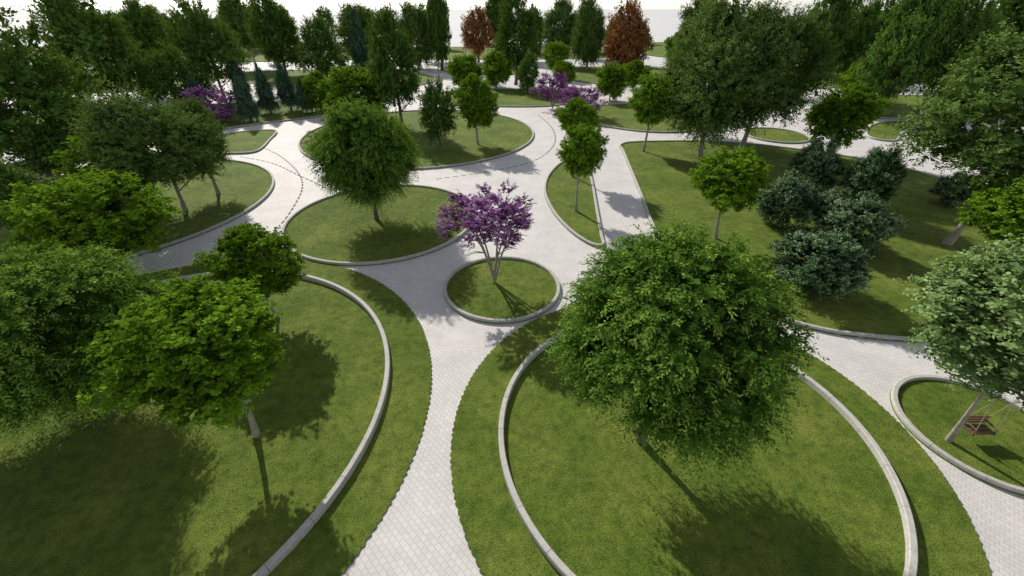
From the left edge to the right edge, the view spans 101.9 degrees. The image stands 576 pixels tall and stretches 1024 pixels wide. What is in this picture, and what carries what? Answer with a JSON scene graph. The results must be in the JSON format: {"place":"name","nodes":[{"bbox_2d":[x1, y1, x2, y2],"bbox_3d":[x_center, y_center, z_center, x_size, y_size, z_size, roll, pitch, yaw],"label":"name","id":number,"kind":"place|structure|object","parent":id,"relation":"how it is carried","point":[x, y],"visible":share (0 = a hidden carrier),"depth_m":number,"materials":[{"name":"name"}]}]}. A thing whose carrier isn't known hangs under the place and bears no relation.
{"place":"outdoors","nodes":[
{"label":"outdoors","id":0,"kind":"place"},
{"bbox_2d":[0,161,274,263],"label":"lawn","id":1,"kind":"structure","parent":0,"point":[242,186],"depth_m":36.40,"materials":[{"name":"green plant"}]},
{"bbox_2d":[0,154,54,238],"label":"hornbeam tree","id":2,"kind":"object","parent":1,"relation":"on","point":[10,175],"visible":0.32,"depth_m":24.97,"materials":[{"name":"green plant"}]},
{"bbox_2d":[6,120,77,181],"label":"hornbeam tree","id":3,"kind":"object","parent":1,"relation":"on","point":[53,141],"visible":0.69,"depth_m":34.98,"materials":[{"name":"green plant"}]},
{"bbox_2d":[0,165,185,269],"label":"maple tree","id":4,"kind":"object","parent":1,"relation":"on","point":[56,212],"visible":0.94,"depth_m":23.03,"materials":[{"name":"green plant"}]},
{"bbox_2d":[43,133,162,190],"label":"maple tree","id":5,"kind":"object","parent":1,"relation":"on","point":[70,157],"visible":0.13,"depth_m":30.36,"materials":[{"name":"green plant"}]},
{"bbox_2d":[66,85,228,211],"bbox_3d":[-27.028,-10.388,31.863,9.386,9.678,8.696,-21,39,-28],"label":"linden tree","id":6,"kind":"object","parent":1,"relation":"on","point":[117,145],"visible":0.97,"depth_m":29.62,"materials":[{"name":"green plant"}]},
{"bbox_2d":[160,91,233,193],"bbox_3d":[-26.562,-12.084,35.275,5.988,8.620,6.303,0,34,0],"label":"linden tree","id":7,"kind":"object","parent":1,"relation":"on","point":[197,106],"visible":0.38,"depth_m":34.20,"materials":[{"name":"green plant"}]},
{"bbox_2d":[11,102,330,147],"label":"lawn","id":8,"kind":"structure","parent":0,"point":[285,113],"depth_m":64.05,"materials":[{"name":"green plant"}]},
{"bbox_2d":[20,0,154,100],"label":"hornbeam tree","id":9,"kind":"object","parent":8,"relation":"on","point":[94,42],"visible":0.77,"depth_m":58.25,"materials":[{"name":"green plant"}]},
{"bbox_2d":[140,43,218,103],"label":"hornbeam tree","id":10,"kind":"object","parent":8,"relation":"on","point":[164,76],"visible":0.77,"depth_m":61.80,"materials":[{"name":"green plant"}]},
{"bbox_2d":[181,84,248,122],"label":"crape myrtle tree","id":11,"kind":"object","parent":8,"relation":"on","point":[223,112],"visible":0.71,"depth_m":58.98,"materials":[{"name":"purple plant"}]},
{"bbox_2d":[232,71,266,122],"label":"blue spruce tree","id":12,"kind":"object","parent":8,"relation":"on","point":[243,98],"visible":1,"depth_m":59.68,"materials":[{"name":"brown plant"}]},
{"bbox_2d":[252,63,282,113],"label":"blue spruce tree","id":13,"kind":"object","parent":8,"relation":"on","point":[265,97],"visible":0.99,"depth_m":64.05,"materials":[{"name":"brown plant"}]},
{"bbox_2d":[274,58,298,110],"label":"blue spruce tree","id":14,"kind":"object","parent":8,"relation":"on","point":[284,84],"visible":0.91,"depth_m":65.40,"materials":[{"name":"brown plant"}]},
{"bbox_2d":[295,70,330,112],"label":"maple tree","id":15,"kind":"object","parent":8,"relation":"on","point":[312,92],"visible":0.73,"depth_m":64.03,"materials":[{"name":"green plant"}]},
{"bbox_2d":[0,275,384,575],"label":"lawn","id":16,"kind":"structure","parent":0,"point":[224,442],"depth_m":15.10,"materials":[{"name":"green plant"}]},
{"bbox_2d":[0,237,179,450],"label":"elm tree","id":17,"kind":"object","parent":16,"relation":"on","point":[45,370],"visible":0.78,"depth_m":14.10,"materials":[{"name":"green plant"}]},
{"bbox_2d":[73,271,289,437],"bbox_3d":[-10.202,2.877,14.614,5.582,6.914,6.350,0,34,0],"label":"maple tree","id":18,"kind":"object","parent":16,"relation":"on","point":[207,352],"visible":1,"depth_m":12.37,"materials":[{"name":"green plant"}]},
{"bbox_2d":[190,221,307,317],"bbox_3d":[-12.703,-0.671,21.134,4.770,5.519,4.551,0,34,0],"label":"maple tree","id":19,"kind":"object","parent":16,"relation":"on","point":[257,251],"visible":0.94,"depth_m":19.69,"materials":[{"name":"green plant"}]},
{"bbox_2d":[28,259,431,575],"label":"lawn","id":20,"kind":"structure","parent":0,"point":[373,496],"depth_m":16.11,"materials":[{"name":"green plant"}]},
{"bbox_2d":[33,272,390,575],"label":"curved garden wall","id":21,"kind":"structure","parent":20,"relation":"on","point":[288,546],"depth_m":15.38,"materials":[{"name":"concrete"}]},
{"bbox_2d":[0,186,1023,575],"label":"grass","id":22,"kind":"structure","parent":20,"relation":"on","point":[478,438],"depth_m":15.28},
{"bbox_2d":[222,130,277,153],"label":"lawn","id":23,"kind":"structure","parent":0,"point":[247,141],"depth_m":52.46,"materials":[{"name":"green plant"}]},
{"bbox_2d":[245,69,434,87],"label":"lawn","id":24,"kind":"structure","parent":0,"point":[294,75],"depth_m":101.33,"materials":[{"name":"green plant"}]},
{"bbox_2d":[242,0,306,74],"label":"hornbeam tree","id":25,"kind":"object","parent":24,"relation":"on","point":[271,36],"visible":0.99,"depth_m":95.88,"materials":[{"name":"green plant"}]},
{"bbox_2d":[294,13,352,77],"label":"hornbeam tree","id":26,"kind":"object","parent":24,"relation":"on","point":[317,44],"visible":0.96,"depth_m":87.65,"materials":[{"name":"green plant"}]},
{"bbox_2d":[348,2,370,70],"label":"blue spruce tree","id":27,"kind":"object","parent":24,"relation":"on","point":[357,43],"visible":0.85,"depth_m":92.39,"materials":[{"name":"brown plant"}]},
{"bbox_2d":[284,186,470,265],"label":"lawn","id":28,"kind":"structure","parent":0,"point":[369,250],"depth_m":31.63,"materials":[{"name":"green plant"}]},
{"bbox_2d":[297,94,426,219],"bbox_3d":[-10.602,-9.149,30.460,8.600,9.141,8.260,0,34,0],"label":"elm tree","id":29,"kind":"object","parent":28,"relation":"on","point":[373,161],"visible":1,"depth_m":28.21,"materials":[{"name":"green plant"}]},
{"bbox_2d":[300,111,532,169],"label":"lawn","id":30,"kind":"structure","parent":0,"point":[502,135],"depth_m":52.59,"materials":[{"name":"green plant"}]},
{"bbox_2d":[312,62,387,112],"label":"maple tree","id":31,"kind":"object","parent":30,"relation":"on","point":[353,85],"visible":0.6,"depth_m":56.88,"materials":[{"name":"green plant"}]},
{"bbox_2d":[362,0,421,125],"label":"hornbeam tree","id":32,"kind":"object","parent":30,"relation":"on","point":[382,65],"visible":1,"depth_m":53.09,"materials":[{"name":"green plant"}]},
{"bbox_2d":[417,73,460,146],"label":"hornbeam tree","id":33,"kind":"object","parent":30,"relation":"on","point":[443,121],"visible":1,"depth_m":47.11,"materials":[{"name":"green plant"}]},
{"bbox_2d":[450,72,499,143],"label":"maple tree","id":34,"kind":"object","parent":30,"relation":"on","point":[477,101],"visible":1,"depth_m":47.35,"materials":[{"name":"green plant"}]},
{"bbox_2d":[444,65,515,76],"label":"lawn","id":35,"kind":"structure","parent":0,"point":[445,68],"depth_m":112.69,"materials":[{"name":"green plant"}]},
{"bbox_2d":[424,0,451,70],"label":"poplar tree","id":36,"kind":"object","parent":35,"relation":"on","point":[438,21],"visible":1,"depth_m":105.41,"materials":[{"name":"green plant"}]},
{"bbox_2d":[0,9,983,68],"bbox_3d":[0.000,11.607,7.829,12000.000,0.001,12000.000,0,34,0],"label":"ground","id":37,"kind":"structure","parent":0,"point":[663,24],"depth_m":664.26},
{"bbox_2d":[52,0,1012,62],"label":"distant trees","id":38,"kind":"object","parent":37,"relation":"on","point":[326,14],"visible":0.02,"depth_m":138.81,"materials":[{"name":"green plant"}]},
{"bbox_2d":[389,47,606,59],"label":"lawn","id":39,"kind":"structure","parent":0,"point":[456,51],"depth_m":152.18,"materials":[{"name":"green plant"}]},
{"bbox_2d":[484,0,503,39],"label":"poplar tree","id":40,"kind":"object","parent":39,"relation":"on","point":[492,13],"visible":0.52,"depth_m":128.16,"materials":[{"name":"green plant"}]},
{"bbox_2d":[417,89,582,106],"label":"lawn","id":41,"kind":"structure","parent":0,"point":[510,97],"depth_m":76.75,"materials":[{"name":"green plant"}]},
{"bbox_2d":[445,53,486,86],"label":"maple tree","id":42,"kind":"object","parent":41,"relation":"on","point":[460,67],"visible":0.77,"depth_m":80.30,"materials":[{"name":"green plant"}]},
{"bbox_2d":[515,50,540,93],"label":"hornbeam tree","id":43,"kind":"object","parent":41,"relation":"on","point":[524,79],"visible":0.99,"depth_m":78.13,"materials":[{"name":"green plant"}]},
{"bbox_2d":[0,0,999,8],"label":"sky","id":44,"kind":"structure","parent":0,"point":[103,4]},
{"bbox_2d":[444,259,556,323],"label":"lawn","id":45,"kind":"structure","parent":0,"point":[527,277],"depth_m":24.70,"materials":[{"name":"green plant"}]},
{"bbox_2d":[434,178,537,282],"bbox_3d":[-1.474,-3.006,24.125,5.797,5.948,5.631,11,35,15],"label":"crape myrtle tree","id":46,"kind":"object","parent":45,"relation":"on","point":[506,207],"visible":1,"depth_m":22.37,"materials":[{"name":"purple plant"}]},
{"bbox_2d":[0,61,1023,575],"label":"paved path","id":47,"kind":"structure","parent":0,"point":[418,531],"depth_m":25.81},
{"bbox_2d":[0,5,117,177],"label":"hornbeam tree","id":48,"kind":"object","parent":47,"relation":"on","point":[48,98],"visible":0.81,"depth_m":36.34,"materials":[{"name":"green plant"}]},
{"bbox_2d":[110,0,181,89],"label":"hornbeam tree","id":49,"kind":"object","parent":47,"relation":"on","point":[133,16],"visible":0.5,"depth_m":73.36,"materials":[{"name":"green plant"}]},
{"bbox_2d":[34,159,274,257],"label":"stone kerb","id":50,"kind":"structure","parent":47,"relation":"on","point":[204,231],"depth_m":32.88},
{"bbox_2d":[155,0,252,98],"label":"hornbeam tree","id":51,"kind":"object","parent":47,"relation":"on","point":[220,45],"visible":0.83,"depth_m":68.90,"materials":[{"name":"green plant"}]},
{"bbox_2d":[212,0,263,65],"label":"linden tree","id":52,"kind":"object","parent":47,"relation":"on","point":[231,14],"visible":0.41,"depth_m":106.28,"materials":[{"name":"green plant"}]},
{"bbox_2d":[330,0,387,59],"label":"linden tree","id":53,"kind":"object","parent":47,"relation":"on","point":[342,30],"visible":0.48,"depth_m":109.42,"materials":[{"name":"green plant"}]},
{"bbox_2d":[281,184,474,264],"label":"stone kerb","id":54,"kind":"structure","parent":47,"relation":"on","point":[290,218],"depth_m":28.56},
{"bbox_2d":[298,110,533,169],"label":"stone kerb","id":55,"kind":"structure","parent":47,"relation":"on","point":[443,166],"depth_m":48.40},
{"bbox_2d":[397,0,435,68],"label":"linden tree","id":56,"kind":"object","parent":47,"relation":"on","point":[414,17],"visible":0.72,"depth_m":108.04,"materials":[{"name":"green plant"}]},
{"bbox_2d":[460,3,494,61],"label":"copper beech tree","id":57,"kind":"object","parent":47,"relation":"on","point":[478,26],"visible":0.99,"depth_m":122.61,"materials":[{"name":"brown plant"}]},
{"bbox_2d":[482,49,514,87],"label":"maple tree","id":58,"kind":"object","parent":47,"relation":"on","point":[496,65],"visible":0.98,"depth_m":83.90,"materials":[{"name":"green plant"}]},
{"bbox_2d":[443,256,559,322],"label":"stone kerb","id":59,"kind":"structure","parent":47,"relation":"on","point":[494,320],"depth_m":23.87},
{"bbox_2d":[491,0,545,84],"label":"hornbeam tree","id":60,"kind":"object","parent":47,"relation":"on","point":[511,26],"visible":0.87,"depth_m":84.02,"materials":[{"name":"green plant"}]},
{"bbox_2d":[529,70,569,108],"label":"crape myrtle tree","id":61,"kind":"object","parent":47,"relation":"on","point":[558,81],"visible":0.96,"depth_m":66.72,"materials":[{"name":"purple plant"}]},
{"bbox_2d":[542,41,569,71],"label":"maple tree","id":62,"kind":"object","parent":47,"relation":"on","point":[556,51],"visible":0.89,"depth_m":95.40,"materials":[{"name":"green plant"}]},
{"bbox_2d":[540,0,577,59],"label":"linden tree","id":63,"kind":"object","parent":47,"relation":"on","point":[562,13],"visible":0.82,"depth_m":113.92,"materials":[{"name":"green plant"}]},
{"bbox_2d":[552,60,576,83],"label":"maple tree","id":64,"kind":"object","parent":47,"relation":"on","point":[567,67],"visible":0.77,"depth_m":86.79,"materials":[{"name":"green plant"}]},
{"bbox_2d":[544,161,604,245],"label":"stone kerb","id":65,"kind":"structure","parent":47,"relation":"on","point":[567,226],"depth_m":33.40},
{"bbox_2d":[594,60,629,100],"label":"maple tree","id":66,"kind":"object","parent":47,"relation":"on","point":[612,80],"visible":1,"depth_m":72.28,"materials":[{"name":"green plant"}]},
{"bbox_2d":[623,59,652,88],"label":"maple tree","id":67,"kind":"object","parent":47,"relation":"on","point":[636,71],"visible":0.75,"depth_m":82.64,"materials":[{"name":"green plant"}]},
{"bbox_2d":[676,0,727,30],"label":"linden tree","id":68,"kind":"object","parent":47,"relation":"on","point":[691,9],"visible":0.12,"depth_m":99.37,"materials":[{"name":"green plant"}]},
{"bbox_2d":[619,140,939,341],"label":"stone kerb","id":69,"kind":"structure","parent":47,"relation":"on","point":[852,333],"depth_m":33.27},
{"bbox_2d":[891,375,1023,494],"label":"stone kerb","id":70,"kind":"structure","parent":47,"relation":"on","point":[913,429],"depth_m":16.41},
{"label":"lawn","id":71,"kind":"structure","parent":47,"relation":"on","visible":0},
{"bbox_2d":[781,0,857,97],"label":"hornbeam tree","id":72,"kind":"object","parent":71,"relation":"on","point":[839,18],"visible":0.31,"depth_m":69.76,"materials":[{"name":"green plant"}]},
{"bbox_2d":[545,162,604,246],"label":"lawn","id":73,"kind":"structure","parent":0,"point":[561,193],"depth_m":35.80,"materials":[{"name":"green plant"}]},
{"bbox_2d":[553,96,599,176],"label":"maple tree","id":74,"kind":"object","parent":73,"relation":"on","point":[577,110],"visible":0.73,"depth_m":37.37,"materials":[{"name":"green plant"}]},
{"bbox_2d":[555,121,610,211],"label":"maple tree","id":75,"kind":"object","parent":73,"relation":"on","point":[583,152],"visible":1,"depth_m":30.79,"materials":[{"name":"green plant"}]},
{"bbox_2d":[551,67,665,83],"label":"lawn","id":76,"kind":"structure","parent":0,"point":[583,75],"depth_m":105.93,"materials":[{"name":"green plant"}]},
{"bbox_2d":[569,0,606,69],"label":"linden tree","id":77,"kind":"object","parent":76,"relation":"on","point":[590,21],"visible":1,"depth_m":105.73,"materials":[{"name":"green plant"}]},
{"bbox_2d":[600,0,652,67],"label":"copper beech tree","id":78,"kind":"object","parent":76,"relation":"on","point":[625,48],"visible":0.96,"depth_m":93.09,"materials":[{"name":"brown plant"}]},
{"bbox_2d":[552,104,695,132],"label":"lawn","id":79,"kind":"structure","parent":0,"point":[619,115],"depth_m":61.86,"materials":[{"name":"green plant"}]},
{"bbox_2d":[558,85,608,112],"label":"crape myrtle tree","id":80,"kind":"object","parent":79,"relation":"on","point":[570,93],"visible":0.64,"depth_m":62.00,"materials":[{"name":"purple plant"}]},
{"bbox_2d":[662,13,700,127],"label":"linden tree","id":81,"kind":"object","parent":79,"relation":"on","point":[680,36],"visible":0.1,"depth_m":52.46,"materials":[{"name":"green plant"}]},
{"bbox_2d":[504,338,904,575],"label":"lawn","id":82,"kind":"structure","parent":0,"point":[624,512],"depth_m":14.26,"materials":[{"name":"green plant"}]},
{"bbox_2d":[539,211,829,486],"bbox_3d":[4.867,2.261,13.594,7.781,9.079,8.172,22,40,29],"label":"elm tree","id":83,"kind":"object","parent":82,"relation":"on","point":[652,294],"visible":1,"depth_m":10.78,"materials":[{"name":"green plant"}]},
{"bbox_2d":[498,330,917,575],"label":"curved garden wall","id":84,"kind":"structure","parent":82,"relation":"on","point":[910,566],"depth_m":14.59,"materials":[{"name":"concrete"}]},
{"bbox_2d":[450,306,991,575],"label":"lawn","id":85,"kind":"structure","parent":0,"point":[514,525],"depth_m":14.81,"materials":[{"name":"green plant"}]},
{"bbox_2d":[743,128,807,143],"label":"lawn","id":86,"kind":"structure","parent":0,"point":[780,135],"depth_m":54.63,"materials":[{"name":"green plant"}]},
{"bbox_2d":[619,141,1022,341],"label":"lawn","id":87,"kind":"structure","parent":0,"point":[661,170],"depth_m":31.30,"materials":[{"name":"green plant"}]},
{"bbox_2d":[626,72,679,151],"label":"maple tree","id":88,"kind":"object","parent":87,"relation":"on","point":[646,102],"visible":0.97,"depth_m":44.41,"materials":[{"name":"green plant"}]},
{"bbox_2d":[656,0,799,157],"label":"linden tree","id":89,"kind":"object","parent":87,"relation":"on","point":[723,40],"visible":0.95,"depth_m":39.88,"materials":[{"name":"green plant"}]},
{"bbox_2d":[687,145,773,238],"bbox_3d":[14.932,-6.491,28.750,5.516,6.648,5.003,-16,37,-22],"label":"maple tree","id":90,"kind":"object","parent":87,"relation":"on","point":[744,177],"visible":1,"depth_m":26.94,"materials":[{"name":"green plant"}]},
{"bbox_2d":[706,0,847,150],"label":"linden tree","id":91,"kind":"object","parent":87,"relation":"on","point":[802,30],"visible":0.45,"depth_m":40.42,"materials":[{"name":"green plant"}]},
{"bbox_2d":[754,167,822,227],"bbox_3d":[20.548,-6.664,30.975,4.133,4.457,5.138,-27,43,-34],"label":"pine shrub","id":92,"kind":"object","parent":87,"relation":"on","point":[791,194],"visible":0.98,"depth_m":30.07,"materials":[{"name":"green plant"}]},
{"bbox_2d":[781,134,845,197],"bbox_3d":[25.756,-10.151,35.206,5.125,5.768,4.123,-18,38,-25],"label":"pine shrub","id":93,"kind":"object","parent":87,"relation":"on","point":[817,163],"visible":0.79,"depth_m":34.31,"materials":[{"name":"green plant"}]},
{"bbox_2d":[766,226,876,301],"bbox_3d":[17.653,-1.616,23.866,5.010,4.017,6.154,0,34,0],"label":"pine shrub","id":94,"kind":"object","parent":87,"relation":"on","point":[832,266],"visible":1,"depth_m":22.84,"materials":[{"name":"green plant"}]},
{"bbox_2d":[810,186,852,228],"bbox_3d":[23.431,-5.769,30.434,4.014,3.691,3.230,15,37,22],"label":"pine shrub","id":95,"kind":"object","parent":87,"relation":"on","point":[828,197],"visible":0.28,"depth_m":29.87,"materials":[{"name":"green plant"}]},
{"bbox_2d":[801,82,892,148],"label":"maple tree","id":96,"kind":"object","parent":87,"relation":"on","point":[853,112],"visible":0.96,"depth_m":43.31,"materials":[{"name":"green plant"}]},
{"bbox_2d":[816,191,907,254],"bbox_3d":[23.375,-4.268,28.095,4.792,4.400,4.719,0,34,0],"label":"pine shrub","id":97,"kind":"object","parent":87,"relation":"on","point":[853,218],"visible":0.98,"depth_m":27.12,"materials":[{"name":"green plant"}]},
{"bbox_2d":[832,142,909,202],"bbox_3d":[28.307,-8.352,32.874,4.441,6.166,4.694,19,38,26],"label":"pine shrub","id":98,"kind":"object","parent":87,"relation":"on","point":[880,174],"visible":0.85,"depth_m":31.58,"materials":[{"name":"green plant"}]},
{"bbox_2d":[876,21,1023,244],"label":"linden tree","id":99,"kind":"object","parent":87,"relation":"on","point":[982,148],"visible":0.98,"depth_m":24.81,"materials":[{"name":"green plant"}]},
{"bbox_2d":[926,171,978,208],"bbox_3d":[37.295,-8.368,35.031,3.518,3.214,3.274,0,34,0],"label":"pine shrub","id":100,"kind":"object","parent":87,"relation":"on","point":[947,186],"visible":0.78,"depth_m":34.53,"materials":[{"name":"green plant"}]},
{"bbox_2d":[955,171,1023,248],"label":"maple tree","id":101,"kind":"object","parent":87,"relation":"on","point":[1003,202],"visible":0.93,"depth_m":23.35,"materials":[{"name":"green plant"}]},
{"bbox_2d":[865,121,917,141],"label":"lawn","id":102,"kind":"structure","parent":0,"point":[878,130],"depth_m":56.79,"materials":[{"name":"green plant"}]},
{"bbox_2d":[879,95,1022,119],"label":"lawn","id":103,"kind":"structure","parent":0,"point":[897,109],"depth_m":69.89,"materials":[{"name":"green plant"}]},
{"bbox_2d":[835,62,876,91],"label":"maple tree","id":104,"kind":"object","parent":103,"relation":"on","point":[848,79],"visible":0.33,"depth_m":64.32,"materials":[{"name":"green plant"}]},
{"bbox_2d":[826,0,899,88],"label":"hornbeam tree","id":105,"kind":"object","parent":103,"relation":"on","point":[870,23],"visible":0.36,"depth_m":69.36,"materials":[{"name":"green plant"}]},
{"bbox_2d":[854,0,958,110],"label":"poplar tree","id":106,"kind":"object","parent":103,"relation":"on","point":[915,29],"visible":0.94,"depth_m":55.52,"materials":[{"name":"green plant"}]},
{"bbox_2d":[906,0,1006,119],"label":"hornbeam tree","id":107,"kind":"object","parent":103,"relation":"on","point":[972,23],"visible":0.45,"depth_m":54.64,"materials":[{"name":"green plant"}]},
{"bbox_2d":[952,0,1023,77],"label":"hornbeam tree","id":108,"kind":"object","parent":103,"relation":"on","point":[1015,9],"visible":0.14,"depth_m":59.47,"materials":[{"name":"green plant"}]},
{"bbox_2d":[890,380,1023,495],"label":"lawn","id":109,"kind":"structure","parent":0,"point":[1011,450],"depth_m":16.66,"materials":[{"name":"green plant"}]},
{"bbox_2d":[892,233,1023,442],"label":"silver maple tree","id":110,"kind":"object","parent":109,"relation":"on","point":[978,305],"visible":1,"depth_m":13.08,"materials":[{"name":"green plant"}]},
{"bbox_2d":[963,382,1023,435],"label":"rope swing","id":111,"kind":"object","parent":110,"relation":"attached to","point":[977,429],"visible":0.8,"depth_m":15.92,"materials":[{"name":"brown wood"}]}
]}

